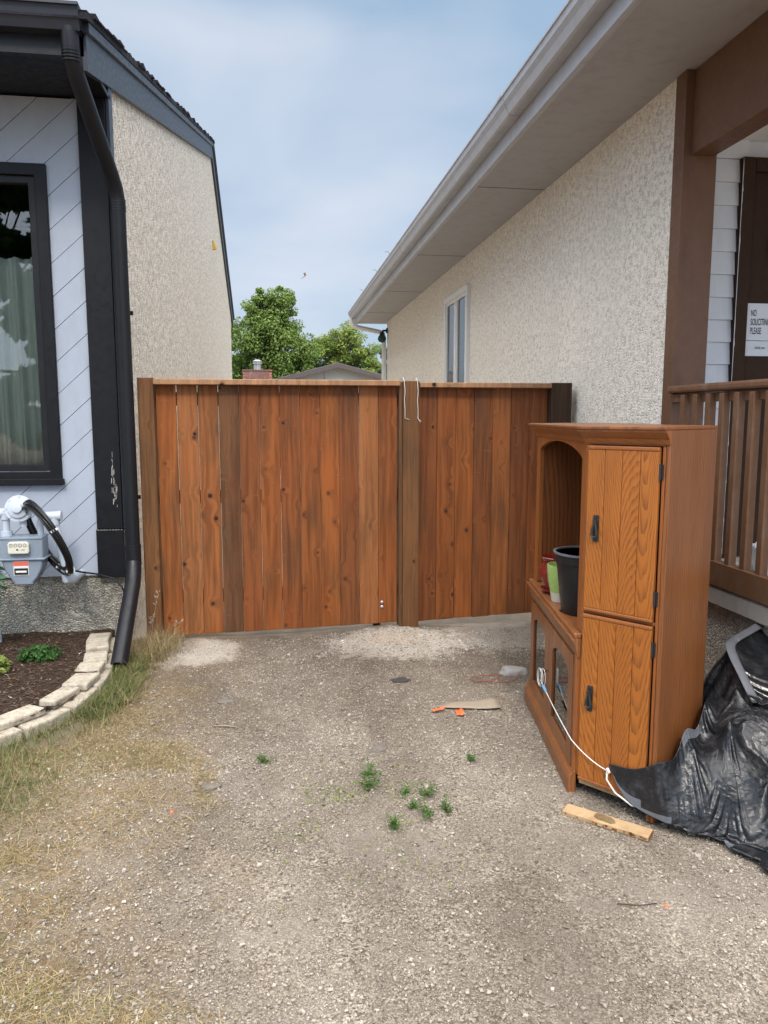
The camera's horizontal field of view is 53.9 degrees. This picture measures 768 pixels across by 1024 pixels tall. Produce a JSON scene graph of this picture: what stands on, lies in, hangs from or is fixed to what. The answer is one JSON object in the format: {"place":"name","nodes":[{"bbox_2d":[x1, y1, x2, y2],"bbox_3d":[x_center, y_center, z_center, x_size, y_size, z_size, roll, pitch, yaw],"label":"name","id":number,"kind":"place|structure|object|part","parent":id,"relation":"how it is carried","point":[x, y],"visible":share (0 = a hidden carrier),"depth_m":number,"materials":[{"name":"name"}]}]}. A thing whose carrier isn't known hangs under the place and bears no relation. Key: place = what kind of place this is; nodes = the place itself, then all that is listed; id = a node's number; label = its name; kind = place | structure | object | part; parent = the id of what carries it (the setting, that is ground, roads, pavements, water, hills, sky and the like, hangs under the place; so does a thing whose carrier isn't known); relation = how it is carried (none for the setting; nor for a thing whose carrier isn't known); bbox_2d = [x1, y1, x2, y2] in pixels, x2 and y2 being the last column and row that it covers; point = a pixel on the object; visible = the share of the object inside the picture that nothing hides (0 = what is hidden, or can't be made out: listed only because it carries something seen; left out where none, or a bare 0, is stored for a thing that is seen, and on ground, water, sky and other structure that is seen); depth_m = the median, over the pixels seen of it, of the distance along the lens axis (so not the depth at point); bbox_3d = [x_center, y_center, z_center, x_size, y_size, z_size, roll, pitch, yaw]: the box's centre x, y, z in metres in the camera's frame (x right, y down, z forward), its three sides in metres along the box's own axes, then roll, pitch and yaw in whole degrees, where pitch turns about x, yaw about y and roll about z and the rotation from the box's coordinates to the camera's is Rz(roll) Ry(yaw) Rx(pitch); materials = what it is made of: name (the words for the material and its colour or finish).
{"place":"outdoors","nodes":[
{"label":"outdoors","id":0,"kind":"place"},
{"bbox_2d":[0,629,113,720],"bbox_3d":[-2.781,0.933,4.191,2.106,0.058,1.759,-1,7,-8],"label":"mulch","id":1,"kind":"object","parent":0,"point":[34,677],"visible":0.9,"depth_m":4.38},
{"bbox_2d":[0,566,7,608],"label":"leafy shrub","id":2,"kind":"object","parent":1,"relation":"on","point":[2,577],"visible":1,"depth_m":4.69,"materials":[{"name":"green plant"}]},
{"bbox_2d":[0,655,11,674],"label":"bedding plant","id":3,"kind":"object","parent":1,"relation":"on","point":[4,661],"visible":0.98,"depth_m":4.30,"materials":[{"name":"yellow plant"}]},
{"bbox_2d":[16,643,62,662],"bbox_3d":[-2.077,0.854,4.560,0.269,0.118,0.216,-1,7,-8],"label":"bedding plant","id":4,"kind":"object","parent":1,"relation":"on","point":[39,653],"visible":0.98,"depth_m":4.53,"materials":[{"name":"green plant"}]},
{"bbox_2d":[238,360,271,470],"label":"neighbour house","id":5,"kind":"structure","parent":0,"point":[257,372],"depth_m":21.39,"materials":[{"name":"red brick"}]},
{"bbox_2d":[69,0,567,368],"label":"sky","id":6,"kind":"structure","parent":0,"point":[332,124],"materials":[{"name":"blue"}]},
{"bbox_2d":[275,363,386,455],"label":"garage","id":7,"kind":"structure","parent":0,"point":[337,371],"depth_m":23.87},
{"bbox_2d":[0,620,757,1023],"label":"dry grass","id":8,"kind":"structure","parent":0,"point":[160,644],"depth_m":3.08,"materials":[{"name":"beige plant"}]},
{"bbox_2d":[0,461,767,1023],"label":"ground","id":9,"kind":"structure","parent":0,"point":[488,883],"depth_m":2.61,"materials":[{"name":"grey gravel"}]},
{"bbox_2d":[0,727,22,747],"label":"edging block","id":10,"kind":"structure","parent":9,"relation":"on","point":[13,732],"depth_m":3.58,"materials":[{"name":"concrete"}]},
{"bbox_2d":[0,704,45,730],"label":"edging block","id":11,"kind":"structure","parent":10,"relation":"on","point":[10,719],"depth_m":3.69,"materials":[{"name":"concrete"}]},
{"bbox_2d":[14,707,70,738],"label":"edging block","id":12,"kind":"structure","parent":9,"relation":"on","point":[50,714],"depth_m":3.75,"materials":[{"name":"concrete"}]},
{"bbox_2d":[59,687,97,716],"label":"edging block","id":13,"kind":"structure","parent":9,"relation":"on","point":[74,701],"depth_m":4.00,"materials":[{"name":"concrete"}]},
{"bbox_2d":[39,686,79,708],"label":"edging block","id":14,"kind":"structure","parent":13,"relation":"on","point":[62,695],"depth_m":3.93,"materials":[{"name":"concrete"}]},
{"bbox_2d":[0,646,181,1023],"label":"grass","id":15,"kind":"structure","parent":9,"relation":"on","point":[90,708],"depth_m":3.67,"materials":[{"name":"green plant"}]},
{"bbox_2d":[91,669,110,692],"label":"edging block","id":16,"kind":"structure","parent":9,"relation":"on","point":[102,680],"depth_m":4.31,"materials":[{"name":"concrete"}]},
{"bbox_2d":[62,672,99,690],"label":"edging block","id":17,"kind":"structure","parent":16,"relation":"on","point":[84,681],"depth_m":4.17,"materials":[{"name":"concrete"}]},
{"bbox_2d":[75,661,104,673],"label":"edging block","id":18,"kind":"structure","parent":16,"relation":"on","point":[97,666],"depth_m":4.39,"materials":[{"name":"concrete"}]},
{"bbox_2d":[103,652,113,673],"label":"edging block","id":19,"kind":"structure","parent":9,"relation":"on","point":[109,664],"depth_m":4.56,"materials":[{"name":"concrete"}]},
{"bbox_2d":[83,650,107,663],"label":"edging block","id":20,"kind":"structure","parent":19,"relation":"on","point":[96,656],"depth_m":4.59,"materials":[{"name":"concrete"}]},
{"bbox_2d":[108,637,114,652],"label":"edging block","id":21,"kind":"structure","parent":9,"relation":"on","point":[111,643],"depth_m":4.96,"materials":[{"name":"concrete"}]},
{"bbox_2d":[86,632,111,652],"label":"edging block","id":22,"kind":"structure","parent":21,"relation":"on","point":[95,642],"depth_m":4.85,"materials":[{"name":"concrete"}]},
{"bbox_2d":[0,0,234,668],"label":"stucco house","id":23,"kind":"structure","parent":9,"relation":"on","point":[111,221],"depth_m":4.98,"materials":[{"name":"paint"}]},
{"bbox_2d":[0,257,43,464],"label":"curtain","id":24,"kind":"object","parent":23,"relation":"hanging from","point":[20,429],"visible":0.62,"depth_m":5.05,"materials":[{"name":"white fabric"}]},
{"bbox_2d":[0,162,64,485],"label":"window","id":25,"kind":"structure","parent":23,"relation":"in","point":[32,175],"depth_m":4.86,"materials":[{"name":"black paint"}]},
{"bbox_2d":[0,495,85,641],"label":"gas meter","id":26,"kind":"object","parent":23,"relation":"attached to","point":[24,558],"visible":0.95,"depth_m":4.73,"materials":[{"name":"grey paint"}]},
{"bbox_2d":[22,499,123,590],"bbox_3d":[-1.985,0.328,4.800,0.585,0.841,0.424,-1,7,-8],"label":"cable coil","id":27,"kind":"object","parent":26,"relation":"hanging from","point":[36,509],"visible":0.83,"depth_m":4.64,"materials":[{"name":"black rubber"}]},
{"bbox_2d":[137,377,164,640],"bbox_3d":[-1.593,0.070,5.184,0.104,1.953,0.125,-1,7,-8],"label":"fence post","id":28,"kind":"object","parent":9,"relation":"on","point":[147,418],"visible":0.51,"depth_m":5.11,"materials":[{"name":"brown wood"}]},
{"bbox_2d":[149,590,183,637],"bbox_3d":[-1.464,0.722,4.963,0.259,0.417,0.135,2,7,13],"label":"grass stalk","id":29,"kind":"object","parent":9,"relation":"on","point":[154,616],"depth_m":4.99,"materials":[{"name":"brown plant"}]},
{"bbox_2d":[201,782,221,789],"bbox_3d":[-0.727,1.151,3.175,0.074,0.013,0.066,4,8,28],"label":"flat stone","id":30,"kind":"object","parent":9,"relation":"on","point":[209,785],"visible":1,"depth_m":3.17,"materials":[{"name":"grey stone"}]},
{"bbox_2d":[213,725,235,726],"bbox_3d":[-0.800,1.075,3.790,0.112,0.010,0.009,0,7,2],"label":"stick","id":31,"kind":"object","parent":9,"relation":"on","point":[223,726],"visible":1,"depth_m":3.79,"materials":[{"name":"brown wood"}]},
{"bbox_2d":[217,698,234,703],"bbox_3d":[-0.866,1.032,4.133,0.098,0.013,0.071,-3,8,-26],"label":"flat stone","id":32,"kind":"object","parent":9,"relation":"on","point":[224,701],"visible":1,"depth_m":4.12,"materials":[{"name":"grey stone"}]},
{"bbox_2d":[255,752,275,763],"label":"weed","id":33,"kind":"object","parent":9,"relation":"on","point":[262,758],"visible":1,"depth_m":3.40,"materials":[{"name":"green plant"}]},
{"bbox_2d":[153,379,399,635],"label":"wooden gate","id":34,"kind":"structure","parent":9,"relation":"on","point":[342,561],"depth_m":5.28,"materials":[{"name":"brown wood"}]},
{"bbox_2d":[231,285,323,411],"bbox_3d":[-5.772,-7.850,40.943,5.858,8.556,4.846,-5,9,-35],"label":"leafy tree","id":35,"kind":"object","parent":9,"relation":"on","point":[271,328],"visible":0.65,"depth_m":39.86,"materials":[{"name":"green plant"}]},
{"bbox_2d":[143,626,530,670],"bbox_3d":[-0.118,0.896,5.049,3.054,0.059,0.738,-1,7,-8],"label":"crushed stone","id":36,"kind":"object","parent":9,"relation":"on","point":[403,643],"visible":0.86,"depth_m":5.12,"materials":[{"name":"grey gravel"}]},
{"bbox_2d":[311,319,381,372],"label":"leafy tree","id":37,"kind":"object","parent":9,"relation":"on","point":[340,348],"visible":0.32,"depth_m":44.73,"materials":[{"name":"green plant"}]},
{"bbox_2d":[221,734,490,912],"bbox_3d":[-0.114,1.157,3.094,1.052,0.041,1.439,-1,7,-8],"label":"ground cover","id":38,"kind":"object","parent":9,"relation":"on","point":[339,816],"visible":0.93,"depth_m":2.94,"materials":[{"name":"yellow plant"}]},
{"bbox_2d":[352,766,384,790],"bbox_3d":[-0.064,1.117,3.140,0.112,0.076,0.100,-7,10,-42],"label":"weed","id":39,"kind":"object","parent":9,"relation":"on","point":[368,784],"visible":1,"depth_m":3.15,"materials":[{"name":"green plant"}]},
{"bbox_2d":[358,344,386,375],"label":"leafy tree","id":40,"kind":"object","parent":9,"relation":"on","point":[380,370],"visible":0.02,"depth_m":78.96,"materials":[{"name":"green plant"}]},
{"bbox_2d":[359,757,388,776],"bbox_3d":[-0.064,1.104,3.248,0.140,0.074,0.132,6,10,41],"label":"weed","id":41,"kind":"object","parent":9,"relation":"on","point":[370,770],"visible":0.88,"depth_m":3.24,"materials":[{"name":"green plant"}]},
{"bbox_2d":[371,744,387,751],"bbox_3d":[-0.023,1.104,3.540,0.087,0.019,0.068,-1,7,-8],"label":"flat stone","id":42,"kind":"object","parent":9,"relation":"on","point":[380,747],"visible":1,"depth_m":3.53,"materials":[{"name":"grey stone"}]},
{"bbox_2d":[386,812,399,829],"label":"weed","id":43,"kind":"object","parent":9,"relation":"on","point":[393,822],"visible":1,"depth_m":2.86,"materials":[{"name":"green plant"}]},
{"bbox_2d":[389,677,410,682],"bbox_3d":[0.092,0.990,4.458,0.129,0.011,0.088,-1,7,-8],"label":"shingle scrap","id":44,"kind":"object","parent":9,"relation":"on","point":[399,680],"visible":1,"depth_m":4.45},
{"bbox_2d":[395,781,410,796],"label":"weed","id":45,"kind":"object","parent":9,"relation":"on","point":[405,791],"visible":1,"depth_m":3.09,"materials":[{"name":"green plant"}]},
{"bbox_2d":[397,381,419,626],"bbox_3d":[0.170,0.045,5.430,0.142,1.942,0.135,-1,7,-8],"label":"fence post","id":46,"kind":"object","parent":9,"relation":"on","point":[407,516],"visible":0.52,"depth_m":5.36,"materials":[{"name":"brown wood"}]},
{"bbox_2d":[405,797,421,808],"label":"weed","id":47,"kind":"object","parent":9,"relation":"on","point":[414,805],"visible":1,"depth_m":2.99,"materials":[{"name":"green plant"}]},
{"bbox_2d":[414,796,434,820],"bbox_3d":[0.151,1.156,2.937,0.089,0.066,0.078,4,8,31],"label":"weed","id":48,"kind":"object","parent":9,"relation":"on","point":[428,813],"visible":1,"depth_m":2.94,"materials":[{"name":"green plant"}]},
{"bbox_2d":[412,779,438,798],"bbox_3d":[0.165,1.127,3.079,0.106,0.074,0.121,2,8,18],"label":"weed","id":49,"kind":"object","parent":9,"relation":"on","point":[424,792],"visible":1,"depth_m":3.08,"materials":[{"name":"green plant"}]},
{"bbox_2d":[432,706,444,711],"bbox_3d":[0.285,1.035,3.974,0.079,0.008,0.028,-4,8,-31],"label":"flagging tape","id":50,"kind":"object","parent":9,"relation":"on","point":[440,708],"visible":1,"depth_m":3.98,"materials":[{"name":"orange plastic"}]},
{"bbox_2d":[438,790,453,814],"bbox_3d":[0.246,1.149,2.976,0.068,0.064,0.100,-1,7,-8],"label":"weed","id":51,"kind":"object","parent":9,"relation":"on","point":[445,804],"visible":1,"depth_m":2.98,"materials":[{"name":"green plant"}]},
{"bbox_2d":[455,708,463,714],"bbox_3d":[0.397,1.046,3.958,0.040,0.014,0.086,0,7,-1],"label":"flagging tape","id":52,"kind":"object","parent":9,"relation":"on","point":[460,711],"visible":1,"depth_m":3.96,"materials":[{"name":"orange plastic"}]},
{"bbox_2d":[439,696,501,708],"bbox_3d":[0.459,1.036,4.072,0.345,0.013,0.150,-1,7,-8],"label":"cardboard strip","id":53,"kind":"object","parent":9,"relation":"on","point":[488,703],"visible":1,"depth_m":4.07,"materials":[{"name":"beige cardboard"}]},
{"bbox_2d":[465,750,476,762],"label":"weed","id":54,"kind":"object","parent":9,"relation":"on","point":[470,758],"visible":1,"depth_m":3.39,"materials":[{"name":"green plant"}]},
{"bbox_2d":[418,382,551,620],"bbox_3d":[0.714,-0.063,5.487,0.957,1.724,0.139,-1,7,-8],"label":"board fence","id":55,"kind":"object","parent":9,"relation":"on","point":[478,446],"visible":0.85,"depth_m":5.48,"materials":[{"name":"brown wood"}]},
{"bbox_2d":[469,674,517,681],"bbox_3d":[0.651,0.986,4.484,0.297,0.020,0.139,1,7,8],"label":"wire","id":56,"kind":"object","parent":9,"relation":"on","point":[492,679],"visible":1,"depth_m":4.46,"materials":[{"name":"red metal"}]},
{"bbox_2d":[499,666,527,675],"bbox_3d":[0.788,0.959,4.595,0.182,0.042,0.131,-1,7,-8],"label":"stone","id":57,"kind":"object","parent":9,"relation":"on","point":[511,670],"visible":1,"depth_m":4.56,"materials":[{"name":"grey stone"}]},
{"bbox_2d":[348,0,767,679],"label":"bungalow","id":58,"kind":"object","parent":9,"relation":"on","point":[590,222],"visible":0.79,"depth_m":4.50,"materials":[{"name":"beige paint"}]},
{"bbox_2d":[378,328,387,342],"bbox_3d":[-0.027,-3.379,14.454,0.195,0.279,0.167,-1,7,-8],"label":"eave lamp","id":59,"kind":"object","parent":58,"relation":"attached to","point":[381,337],"visible":1,"depth_m":14.41,"materials":[{"name":"black metal"}]},
{"bbox_2d":[443,283,470,382],"bbox_3d":[0.862,-1.908,8.985,0.060,1.380,1.160,-1,7,-8],"label":"window","id":60,"kind":"structure","parent":58,"relation":"in","point":[456,343],"depth_m":8.89,"materials":[{"name":"white paint"}]},
{"bbox_2d":[667,379,767,605],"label":"porch railing","id":61,"kind":"object","parent":58,"relation":"on","point":[742,579],"visible":0.7,"depth_m":3.53,"materials":[{"name":"brown wood"}]},
{"bbox_2d":[736,173,767,555],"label":"door","id":62,"kind":"structure","parent":58,"relation":"in","point":[755,367],"depth_m":4.31,"materials":[{"name":"brown paint"}]},
{"bbox_2d":[745,303,767,355],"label":"door sign","id":63,"kind":"object","parent":58,"relation":"attached to","point":[756,344],"visible":1,"depth_m":4.33,"materials":[{"name":"white paper"}]},
{"bbox_2d":[547,383,571,422],"bbox_3d":[1.263,0.028,5.590,0.155,1.935,0.145,-1,7,-8],"label":"fence post","id":64,"kind":"object","parent":9,"relation":"on","point":[559,403],"visible":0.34,"depth_m":5.42,"materials":[{"name":"brown wood"}]},
{"bbox_2d":[562,804,653,841],"bbox_3d":[0.854,1.189,2.898,0.336,0.021,0.065,5,11,35],"label":"plank","id":65,"kind":"object","parent":9,"relation":"on","point":[612,823],"visible":1,"depth_m":2.88,"materials":[{"name":"brown wood"}]},
{"bbox_2d":[524,423,717,822],"bbox_3d":[1.044,0.351,3.534,0.585,1.512,1.552,0,7,1],"label":"corner cabinet","id":66,"kind":"object","parent":9,"relation":"on","point":[627,508],"visible":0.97,"depth_m":2.94,"materials":[{"name":"brown wood"}]},
{"bbox_3d":[0.793,0.732,3.839,0.014,0.470,0.467,0,7,1],"label":"glass door","id":67,"kind":"part","parent":66,"relation":"part of","materials":[{"name":"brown wood"}]},
{"bbox_2d":[539,553,554,593],"bbox_3d":[0.853,0.307,3.726,0.172,0.181,0.172,-1,7,-8],"label":"glazed pot","id":68,"kind":"object","parent":66,"relation":"on","point":[547,558],"visible":0.34,"depth_m":3.70,"materials":[{"name":"red ceramic"}]},
{"bbox_2d":[547,562,559,602],"bbox_3d":[0.834,0.332,3.553,0.134,0.175,0.134,-1,7,-8],"label":"glazed pot","id":69,"kind":"object","parent":66,"relation":"on","point":[552,573],"visible":0.37,"depth_m":3.52,"materials":[{"name":"green ceramic"}]},
{"bbox_3d":[0.776,0.790,3.381,0.034,0.470,0.520,0,7,1],"label":"glass door","id":70,"kind":"part","parent":66,"relation":"part of","materials":[{"name":"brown wood"}]},
{"bbox_2d":[553,546,579,616],"bbox_3d":[0.892,0.309,3.345,0.285,0.274,0.285,-1,7,-8],"label":"nursery pot","id":71,"kind":"object","parent":66,"relation":"on","point":[567,559],"visible":0.36,"depth_m":3.28,"materials":[{"name":"black plastic"}]},
{"bbox_2d":[537,668,634,806],"bbox_3d":[0.792,0.946,3.270,0.157,0.299,0.822,-2,8,-15],"label":"cord","id":72,"kind":"object","parent":66,"relation":"attached to","point":[607,770],"visible":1,"depth_m":3.10,"materials":[{"name":"white plastic"}]},
{"bbox_3d":[0.895,0.760,2.942,0.297,0.694,0.038,7,10,44],"label":"door","id":73,"kind":"part","parent":66,"relation":"part of","materials":[{"name":"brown wood"}]},
{"bbox_3d":[0.895,0.079,2.855,0.297,0.652,0.038,7,10,44],"label":"door","id":74,"kind":"part","parent":66,"relation":"part of","materials":[{"name":"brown wood"}]},
{"bbox_2d":[617,903,656,905],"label":"twig","id":75,"kind":"object","parent":9,"relation":"on","point":[635,904],"visible":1,"depth_m":2.42,"materials":[{"name":"brown wood"}]},
{"bbox_2d":[609,623,767,870],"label":"tarp","id":76,"kind":"object","parent":9,"relation":"on","point":[710,779],"visible":0.95,"depth_m":2.87,"materials":[{"name":"black plastic"}]},
{"bbox_2d":[752,541,767,574],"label":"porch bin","id":77,"kind":"object","parent":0,"point":[753,553],"visible":0.3,"depth_m":4.02,"materials":[{"name":"plastic"}]}
]}

